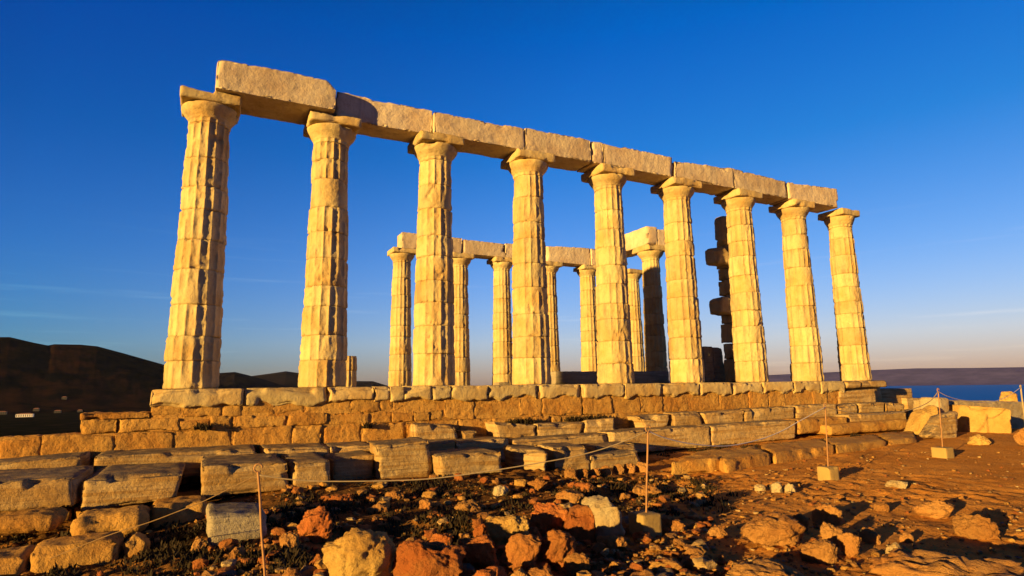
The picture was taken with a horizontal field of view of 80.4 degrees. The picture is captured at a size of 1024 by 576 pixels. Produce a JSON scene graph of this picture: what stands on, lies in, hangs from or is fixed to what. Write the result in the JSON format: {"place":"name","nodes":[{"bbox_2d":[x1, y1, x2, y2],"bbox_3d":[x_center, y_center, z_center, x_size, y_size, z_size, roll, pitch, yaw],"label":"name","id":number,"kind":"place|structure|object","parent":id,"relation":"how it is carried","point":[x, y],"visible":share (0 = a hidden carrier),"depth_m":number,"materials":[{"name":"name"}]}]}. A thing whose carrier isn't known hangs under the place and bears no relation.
{"place":"outdoors","nodes":[
{"label":"outdoors","id":0,"kind":"place"},
{"bbox_2d":[0,337,229,413],"bbox_3d":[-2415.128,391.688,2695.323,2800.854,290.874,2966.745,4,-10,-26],"label":"hills","id":1,"kind":"structure","parent":0,"point":[47,378],"depth_m":2155.74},
{"bbox_2d":[219,372,288,388],"bbox_3d":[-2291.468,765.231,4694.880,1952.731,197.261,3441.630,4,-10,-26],"label":"hills","id":2,"kind":"structure","parent":0,"point":[235,380],"depth_m":3974.12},
{"bbox_2d":[253,371,387,387],"bbox_3d":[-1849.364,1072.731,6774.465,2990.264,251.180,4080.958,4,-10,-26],"label":"hills","id":3,"kind":"structure","parent":0,"point":[287,379],"depth_m":5637.94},
{"bbox_2d":[0,410,1023,575],"bbox_3d":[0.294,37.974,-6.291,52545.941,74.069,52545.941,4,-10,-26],"label":"ground","id":4,"kind":"structure","parent":0,"point":[1005,444],"depth_m":8.95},
{"bbox_2d":[0,544,35,575],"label":"foundation block","id":5,"kind":"structure","parent":4,"relation":"on","point":[14,561],"depth_m":6.48,"materials":[{"name":"stone"}]},
{"bbox_2d":[0,507,67,533],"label":"foundation block","id":6,"kind":"structure","parent":4,"relation":"on","point":[36,520],"depth_m":7.42,"materials":[{"name":"stone"}]},
{"bbox_2d":[30,530,123,573],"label":"foundation block","id":7,"kind":"structure","parent":4,"relation":"on","point":[104,550],"depth_m":6.71,"materials":[{"name":"stone"}]},
{"bbox_2d":[70,504,150,536],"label":"foundation block","id":8,"kind":"structure","parent":4,"relation":"on","point":[103,520],"depth_m":7.56,"materials":[{"name":"stone"}]},
{"bbox_2d":[80,462,184,511],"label":"step block","id":9,"kind":"structure","parent":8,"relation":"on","point":[118,485],"depth_m":8.52,"materials":[{"name":"stone"}]},
{"bbox_2d":[123,532,149,556],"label":"rock","id":10,"kind":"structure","parent":4,"relation":"on","point":[135,543],"depth_m":6.98,"materials":[{"name":"stone"}]},
{"bbox_2d":[150,495,206,527],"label":"foundation block","id":11,"kind":"structure","parent":4,"relation":"on","point":[162,507],"depth_m":8.12,"materials":[{"name":"stone"}]},
{"bbox_2d":[206,502,266,546],"bbox_3d":[-3.349,2.834,7.344,0.663,0.384,0.914,4,-10,-26],"label":"fallen block","id":12,"kind":"object","parent":4,"relation":"on","point":[239,521],"depth_m":6.99,"materials":[{"name":"grey stone"}]},
{"bbox_2d":[200,453,288,497],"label":"step block","id":13,"kind":"structure","parent":4,"relation":"on","point":[220,473],"depth_m":9.16,"materials":[{"name":"stone"}]},
{"bbox_2d":[260,443,328,458],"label":"step slab","id":14,"kind":"structure","parent":4,"relation":"on","point":[320,449],"depth_m":11.12,"materials":[{"name":"stone"}]},
{"bbox_2d":[281,452,329,487],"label":"step block","id":15,"kind":"structure","parent":4,"relation":"on","point":[308,466],"depth_m":9.59,"materials":[{"name":"stone"}]},
{"bbox_2d":[297,505,332,542],"bbox_3d":[-2.282,2.750,7.000,0.400,0.435,0.273,4,-10,-26],"label":"boulder","id":16,"kind":"object","parent":4,"relation":"on","point":[315,525],"visible":0.95,"depth_m":6.93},
{"bbox_2d":[322,441,369,452],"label":"step slab","id":17,"kind":"structure","parent":4,"relation":"on","point":[335,447],"depth_m":11.50,"materials":[{"name":"stone"}]},
{"bbox_2d":[324,450,373,480],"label":"step block","id":18,"kind":"structure","parent":4,"relation":"on","point":[352,465],"depth_m":10.49,"materials":[{"name":"stone"}]},
{"bbox_2d":[322,527,395,575],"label":"boulder","id":19,"kind":"object","parent":4,"relation":"on","point":[356,551],"visible":1,"depth_m":5.13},
{"bbox_2d":[366,439,454,450],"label":"step slab","id":20,"kind":"structure","parent":4,"relation":"on","point":[439,444],"depth_m":12.22,"materials":[{"name":"stone"}]},
{"bbox_2d":[409,423,457,439],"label":"step block","id":21,"kind":"structure","parent":20,"relation":"on","point":[433,431],"depth_m":12.75,"materials":[{"name":"stone"}]},
{"bbox_2d":[0,388,839,519],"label":"foundation wall","id":22,"kind":"structure","parent":4,"relation":"on","point":[259,424],"depth_m":12.22,"materials":[{"name":"stone"}]},
{"bbox_2d":[0,451,90,469],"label":"step slab","id":23,"kind":"structure","parent":22,"relation":"on","point":[60,460],"depth_m":9.42,"materials":[{"name":"stone"}]},
{"bbox_2d":[0,465,93,510],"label":"step block","id":24,"kind":"structure","parent":22,"relation":"on","point":[29,488],"depth_m":8.08,"materials":[{"name":"stone"}]},
{"bbox_2d":[93,444,256,476],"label":"step slab","id":25,"kind":"structure","parent":22,"relation":"on","point":[191,457],"depth_m":10.18,"materials":[{"name":"stone"}]},
{"bbox_2d":[369,437,432,478],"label":"step block","id":26,"kind":"structure","parent":22,"relation":"on","point":[409,457],"depth_m":10.59,"materials":[{"name":"stone"}]},
{"bbox_2d":[393,539,466,575],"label":"boulder","id":27,"kind":"object","parent":4,"relation":"on","point":[419,557],"visible":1,"depth_m":5.10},
{"bbox_2d":[192,472,716,575],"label":"rubble","id":28,"kind":"object","parent":4,"relation":"on","point":[659,564],"visible":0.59,"depth_m":7.04,"materials":[{"name":"stone"}]},
{"bbox_2d":[0,414,915,575],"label":"scrub","id":29,"kind":"object","parent":4,"relation":"on","point":[283,559],"visible":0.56,"depth_m":7.71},
{"bbox_2d":[430,447,501,476],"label":"step block","id":30,"kind":"structure","parent":4,"relation":"on","point":[451,462],"depth_m":10.88,"materials":[{"name":"stone"}]},
{"bbox_2d":[458,534,498,571],"bbox_3d":[-0.307,2.457,5.545,0.390,0.394,0.258,-2,-9,5],"label":"boulder","id":31,"kind":"object","parent":4,"relation":"on","point":[480,552],"visible":0.69,"depth_m":5.46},
{"bbox_2d":[450,436,507,461],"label":"step slab","id":32,"kind":"structure","parent":4,"relation":"on","point":[493,443],"depth_m":12.67,"materials":[{"name":"stone"}]},
{"bbox_2d":[484,514,528,545],"bbox_3d":[-0.052,2.597,6.419,0.488,0.393,0.328,1,-9,-8],"label":"boulder","id":33,"kind":"object","parent":4,"relation":"on","point":[502,530],"visible":0.68,"depth_m":6.30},
{"bbox_2d":[150,380,886,420],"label":"temple platform","id":34,"kind":"structure","parent":4,"relation":"on","point":[300,396],"depth_m":13.62,"materials":[{"name":"stone"}]},
{"bbox_2d":[162,85,241,388],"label":"doric column","id":35,"kind":"structure","parent":34,"relation":"on","point":[192,355],"depth_m":11.93,"materials":[{"name":"stone"}]},
{"bbox_2d":[215,60,335,124],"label":"architrave beam","id":36,"kind":"structure","parent":35,"relation":"on","point":[275,94],"depth_m":12.82,"materials":[{"name":"stone"}]},
{"bbox_2d":[298,110,361,386],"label":"doric column","id":37,"kind":"structure","parent":34,"relation":"on","point":[324,342],"depth_m":13.00,"materials":[{"name":"stone"}]},
{"bbox_2d":[333,92,431,142],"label":"architrave beam","id":38,"kind":"structure","parent":37,"relation":"on","point":[395,122],"depth_m":14.19,"materials":[{"name":"stone"}]},
{"bbox_2d":[387,247,415,385],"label":"doric column","id":39,"kind":"structure","parent":34,"relation":"on","point":[400,367],"depth_m":25.99,"materials":[{"name":"stone"}]},
{"bbox_2d":[397,232,461,252],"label":"architrave beam","id":40,"kind":"structure","parent":39,"relation":"on","point":[406,240],"depth_m":26.68,"materials":[{"name":"stone"}]},
{"bbox_2d":[407,130,463,385],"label":"doric column","id":41,"kind":"structure","parent":34,"relation":"on","point":[435,153],"depth_m":14.09,"materials":[{"name":"stone"}]},
{"bbox_2d":[432,112,524,158],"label":"architrave beam","id":42,"kind":"structure","parent":41,"relation":"on","point":[483,138],"depth_m":15.18,"materials":[{"name":"stone"}]},
{"bbox_2d":[452,252,474,385],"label":"doric column","id":43,"kind":"structure","parent":34,"relation":"on","point":[461,262],"depth_m":27.20,"materials":[{"name":"stone"}]},
{"bbox_2d":[487,256,512,384],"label":"doric column","id":44,"kind":"structure","parent":34,"relation":"on","point":[502,342],"depth_m":28.17,"materials":[{"name":"stone"}]},
{"bbox_2d":[461,239,504,259],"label":"architrave beam","id":45,"kind":"structure","parent":44,"relation":"on","point":[484,250],"depth_m":28.18,"materials":[{"name":"stone"}]},
{"bbox_2d":[500,148,554,384],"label":"doric column","id":46,"kind":"structure","parent":34,"relation":"on","point":[531,352],"depth_m":15.23,"materials":[{"name":"stone"}]},
{"bbox_2d":[524,128,590,170],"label":"architrave beam","id":47,"kind":"structure","parent":46,"relation":"on","point":[571,153],"depth_m":16.16,"materials":[{"name":"stone"}]},
{"bbox_2d":[542,261,562,384],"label":"doric column","id":48,"kind":"structure","parent":34,"relation":"on","point":[552,268],"depth_m":29.38,"materials":[{"name":"stone"}]},
{"bbox_2d":[546,246,589,266],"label":"architrave beam","id":49,"kind":"structure","parent":48,"relation":"on","point":[572,256],"depth_m":30.27,"materials":[{"name":"stone"}]},
{"bbox_2d":[573,264,597,371],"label":"doric column","id":50,"kind":"structure","parent":34,"relation":"on","point":[586,273],"depth_m":30.41,"materials":[{"name":"stone"}]},
{"bbox_2d":[581,163,634,383],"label":"doric column","id":51,"kind":"structure","parent":34,"relation":"on","point":[606,182],"depth_m":16.38,"materials":[{"name":"stone"}]},
{"bbox_2d":[577,142,602,172],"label":"architrave beam","id":52,"kind":"structure","parent":51,"relation":"on","point":[596,148],"depth_m":16.66,"materials":[{"name":"stone"}]},
{"bbox_2d":[602,144,671,185],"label":"architrave beam","id":53,"kind":"structure","parent":51,"relation":"on","point":[651,169],"depth_m":17.35,"materials":[{"name":"stone"}]},
{"bbox_2d":[627,268,644,370],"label":"doric column","id":54,"kind":"structure","parent":34,"relation":"on","point":[634,277],"depth_m":31.62,"materials":[{"name":"stone"}]},
{"bbox_2d":[632,244,667,370],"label":"doric column","id":55,"kind":"structure","parent":34,"relation":"on","point":[650,256],"depth_m":24.85,"materials":[{"name":"stone"}]},
{"bbox_2d":[624,226,656,254],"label":"architrave beam","id":56,"kind":"structure","parent":55,"relation":"on","point":[641,237],"depth_m":25.37,"materials":[{"name":"stone"}]},
{"bbox_2d":[650,176,704,382],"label":"doric column","id":57,"kind":"structure","parent":34,"relation":"on","point":[685,355],"depth_m":17.52,"materials":[{"name":"stone"}]},
{"bbox_2d":[671,161,733,194],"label":"architrave beam","id":58,"kind":"structure","parent":57,"relation":"on","point":[715,180],"depth_m":18.46,"materials":[{"name":"stone"}]},
{"bbox_2d":[713,188,768,381],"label":"doric column","id":59,"kind":"structure","parent":34,"relation":"on","point":[749,341],"depth_m":18.67,"materials":[{"name":"stone"}]},
{"bbox_2d":[715,169,786,204],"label":"architrave beam","id":60,"kind":"structure","parent":59,"relation":"on","point":[772,190],"depth_m":19.48,"materials":[{"name":"stone"}]},
{"bbox_2d":[768,199,823,380],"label":"doric column","id":61,"kind":"structure","parent":34,"relation":"on","point":[806,360],"depth_m":19.80,"materials":[{"name":"stone"}]},
{"bbox_2d":[769,182,837,212],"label":"architrave beam","id":62,"kind":"structure","parent":61,"relation":"on","point":[824,198],"depth_m":20.60,"materials":[{"name":"stone"}]},
{"bbox_2d":[818,208,871,380],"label":"doric column","id":63,"kind":"structure","parent":34,"relation":"on","point":[853,354],"depth_m":20.89,"materials":[{"name":"stone"}]},
{"bbox_2d":[880,388,912,403],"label":"corner block","id":64,"kind":"structure","parent":34,"relation":"on","point":[893,395],"depth_m":22.22,"materials":[{"name":"stone"}]},
{"bbox_2d":[499,533,541,572],"bbox_3d":[0.074,2.461,5.605,0.410,0.395,0.282,-1,-9,3],"label":"boulder","id":65,"kind":"object","parent":4,"relation":"on","point":[520,550],"visible":0.82,"depth_m":5.50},
{"bbox_2d":[503,445,547,470],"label":"step block","id":66,"kind":"structure","parent":4,"relation":"on","point":[515,455],"depth_m":11.58,"materials":[{"name":"stone"}]},
{"bbox_2d":[529,502,567,535],"bbox_3d":[0.430,2.651,6.859,0.440,0.417,0.299,-3,-10,12],"label":"boulder","id":67,"kind":"object","parent":4,"relation":"on","point":[546,517],"visible":0.69,"depth_m":6.77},
{"bbox_2d":[536,529,575,568],"bbox_3d":[0.414,2.467,5.685,0.386,0.399,0.255,-1,-9,-1],"label":"boulder","id":68,"kind":"object","parent":4,"relation":"on","point":[557,546],"visible":0.73,"depth_m":5.63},
{"bbox_2d":[507,432,607,446],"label":"step slab","id":69,"kind":"structure","parent":4,"relation":"on","point":[583,438],"depth_m":13.54,"materials":[{"name":"stone"}]},
{"bbox_2d":[485,421,535,437],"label":"step block","id":70,"kind":"structure","parent":69,"relation":"on","point":[504,430],"depth_m":13.56,"materials":[{"name":"stone"}]},
{"bbox_2d":[529,421,582,435],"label":"step block","id":71,"kind":"structure","parent":69,"relation":"on","point":[556,428],"depth_m":14.10,"materials":[{"name":"stone"}]},
{"bbox_2d":[575,418,614,432],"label":"step block","id":72,"kind":"structure","parent":69,"relation":"on","point":[596,425],"depth_m":14.60,"materials":[{"name":"stone"}]},
{"bbox_2d":[534,442,589,470],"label":"step block","id":73,"kind":"structure","parent":4,"relation":"on","point":[555,451],"depth_m":11.94,"materials":[{"name":"stone"}]},
{"bbox_2d":[563,552,590,575],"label":"boulder","id":74,"kind":"object","parent":4,"relation":"on","point":[576,562],"visible":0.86,"depth_m":5.49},
{"bbox_2d":[562,504,595,542],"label":"boulder","id":75,"kind":"object","parent":4,"relation":"on","point":[578,523],"visible":0.52,"depth_m":6.58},
{"bbox_2d":[581,495,624,536],"bbox_3d":[1.007,2.538,6.710,0.343,0.461,0.521,1,-10,-13],"label":"boulder","id":76,"kind":"object","parent":4,"relation":"on","point":[607,514],"visible":0.69,"depth_m":6.53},
{"bbox_2d":[587,449,639,470],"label":"step block","id":77,"kind":"structure","parent":4,"relation":"on","point":[609,458],"depth_m":12.38,"materials":[{"name":"stone"}]},
{"bbox_2d":[578,441,635,451],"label":"step block","id":78,"kind":"structure","parent":77,"relation":"on","point":[590,447],"depth_m":13.07,"materials":[{"name":"stone"}]},
{"bbox_2d":[628,425,661,537],"bbox_3d":[1.487,2.204,6.872,0.275,1.279,0.274,4,-10,-26],"label":"rope post","id":79,"kind":"object","parent":4,"relation":"on","point":[646,520],"visible":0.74,"depth_m":6.73,"materials":[{"name":"metal"}]},
{"bbox_2d":[259,431,646,481],"bbox_3d":[-0.356,1.724,6.173,4.124,0.374,0.013,3,-10,-21],"label":"rope","id":80,"kind":"object","parent":79,"relation":"attached to","point":[449,476],"visible":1,"depth_m":6.02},
{"bbox_2d":[597,425,710,452],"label":"step slab","id":81,"kind":"structure","parent":4,"relation":"on","point":[696,434],"depth_m":14.77,"materials":[{"name":"stone"}]},
{"bbox_2d":[627,414,668,427],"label":"step block","id":82,"kind":"structure","parent":81,"relation":"on","point":[651,420],"depth_m":15.40,"materials":[{"name":"stone"}]},
{"bbox_2d":[663,411,701,425],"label":"step block","id":83,"kind":"structure","parent":81,"relation":"on","point":[680,418],"depth_m":15.81,"materials":[{"name":"stone"}]},
{"bbox_2d":[671,447,735,475],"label":"kerb slab","id":84,"kind":"structure","parent":4,"relation":"on","point":[705,461],"depth_m":11.45,"materials":[{"name":"stone"}]},
{"bbox_2d":[708,446,770,472],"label":"kerb slab","id":85,"kind":"structure","parent":4,"relation":"on","point":[737,459],"depth_m":11.89,"materials":[{"name":"stone"}]},
{"bbox_2d":[697,419,795,445],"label":"step slab","id":86,"kind":"structure","parent":4,"relation":"on","point":[724,433],"depth_m":16.03,"materials":[{"name":"stone"}]},
{"bbox_2d":[698,409,743,423],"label":"step block","id":87,"kind":"structure","parent":86,"relation":"on","point":[720,416],"depth_m":16.43,"materials":[{"name":"stone"}]},
{"bbox_2d":[737,406,793,420],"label":"step block","id":88,"kind":"structure","parent":86,"relation":"on","point":[768,413],"depth_m":17.17,"materials":[{"name":"stone"}]},
{"bbox_2d":[728,558,803,575],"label":"boulder","id":89,"kind":"object","parent":4,"relation":"on","point":[764,567],"visible":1,"depth_m":5.08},
{"bbox_2d":[741,511,805,546],"bbox_3d":[2.749,2.562,6.380,0.630,0.374,0.503,-3,-10,15],"label":"boulder","id":90,"kind":"object","parent":4,"relation":"on","point":[774,529],"visible":0.98,"depth_m":6.22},
{"bbox_2d":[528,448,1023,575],"bbox_3d":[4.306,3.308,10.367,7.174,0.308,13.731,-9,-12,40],"label":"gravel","id":91,"kind":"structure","parent":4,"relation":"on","point":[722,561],"depth_m":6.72,"materials":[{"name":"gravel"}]},
{"bbox_2d":[760,439,834,463],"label":"kerb slab","id":92,"kind":"structure","parent":4,"relation":"on","point":[786,452],"depth_m":13.15,"materials":[{"name":"stone"}]},
{"bbox_2d":[800,539,837,564],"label":"boulder","id":93,"kind":"object","parent":4,"relation":"on","point":[821,551],"visible":0.88,"depth_m":5.68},
{"bbox_2d":[811,504,844,524],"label":"boulder","id":94,"kind":"object","parent":4,"relation":"on","point":[830,514],"visible":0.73,"depth_m":7.23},
{"bbox_2d":[817,403,839,480],"bbox_3d":[5.367,2.652,10.380,0.254,1.344,0.254,4,-10,-26],"label":"rope post","id":95,"kind":"object","parent":4,"relation":"on","point":[826,472],"visible":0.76,"depth_m":10.24,"materials":[{"name":"metal"}]},
{"bbox_2d":[837,532,861,556],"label":"stone","id":96,"kind":"object","parent":4,"relation":"on","point":[849,544],"visible":0.92,"depth_m":5.85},
{"bbox_2d":[823,435,886,453],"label":"kerb slab","id":97,"kind":"structure","parent":4,"relation":"on","point":[853,443],"depth_m":14.37,"materials":[{"name":"stone"}]},
{"bbox_2d":[806,419,907,434],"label":"ledge block","id":98,"kind":"structure","parent":4,"relation":"on","point":[865,426],"depth_m":17.69,"materials":[{"name":"stone"}]},
{"bbox_2d":[784,416,846,433],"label":"ledge block","id":99,"kind":"structure","parent":98,"relation":"on","point":[809,425],"depth_m":17.16,"materials":[{"name":"stone"}]},
{"bbox_2d":[784,404,836,417],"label":"step block","id":100,"kind":"structure","parent":99,"relation":"on","point":[802,411],"depth_m":18.03,"materials":[{"name":"stone"}]},
{"bbox_2d":[835,411,905,421],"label":"ledge block","id":101,"kind":"structure","parent":98,"relation":"on","point":[851,417],"depth_m":18.53,"materials":[{"name":"stone"}]},
{"bbox_2d":[836,403,856,413],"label":"step block","id":102,"kind":"structure","parent":101,"relation":"on","point":[849,407],"depth_m":18.75,"materials":[{"name":"stone"}]},
{"bbox_2d":[838,389,875,403],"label":"corner block","id":103,"kind":"structure","parent":102,"relation":"on","point":[858,395],"depth_m":19.68,"materials":[{"name":"stone"}]},
{"bbox_2d":[878,431,916,444],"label":"kerb slab","id":104,"kind":"structure","parent":4,"relation":"on","point":[895,438],"depth_m":15.37,"materials":[{"name":"stone"}]},
{"bbox_2d":[903,405,938,435],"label":"boulder","id":105,"kind":"object","parent":4,"relation":"on","point":[918,419],"visible":0.72,"depth_m":17.42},
{"bbox_2d":[912,499,954,518],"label":"boulder","id":106,"kind":"object","parent":4,"relation":"on","point":[935,509],"visible":0.97,"depth_m":7.42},
{"bbox_2d":[919,411,957,438],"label":"boulder","id":107,"kind":"object","parent":4,"relation":"on","point":[932,428],"visible":0.89,"depth_m":16.34,"materials":[{"name":"stone"}]},
{"bbox_2d":[867,547,1023,575],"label":"boulder","id":108,"kind":"object","parent":4,"relation":"on","point":[900,561],"visible":1,"depth_m":5.01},
{"bbox_2d":[913,399,1023,428],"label":"fallen block","id":109,"kind":"object","parent":4,"relation":"on","point":[1017,417],"depth_m":20.27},
{"bbox_2d":[952,513,1000,539],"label":"boulder","id":110,"kind":"object","parent":4,"relation":"on","point":[976,527],"visible":0.94,"depth_m":6.45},
{"bbox_2d":[949,404,1011,432],"bbox_3d":[13.979,4.109,18.437,1.986,1.103,0.828,-9,-12,41],"label":"fallen block","id":111,"kind":"object","parent":4,"relation":"on","point":[982,419],"depth_m":18.01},
{"bbox_2d":[0,0,1023,385],"label":"sky","id":112,"kind":"structure","parent":0,"point":[910,110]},
{"bbox_2d":[546,371,668,384],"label":"cella wall","id":113,"kind":"structure","parent":0,"point":[578,377],"depth_m":21.24,"materials":[{"name":"grey stone"}]},
{"bbox_2d":[705,216,735,382],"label":"broken pier","id":114,"kind":"structure","parent":0,"point":[718,257],"depth_m":21.50,"materials":[{"name":"stone"}]},
{"bbox_2d":[669,367,1023,385],"bbox_3d":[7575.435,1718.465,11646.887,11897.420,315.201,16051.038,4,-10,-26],"label":"coast","id":115,"kind":"structure","parent":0,"point":[954,376],"depth_m":9950.29},
{"bbox_2d":[880,384,1023,401],"bbox_3d":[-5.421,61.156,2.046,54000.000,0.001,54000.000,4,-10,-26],"label":"sea","id":116,"kind":"structure","parent":0,"point":[979,392],"depth_m":3609.10,"materials":[{"name":"liquid"}]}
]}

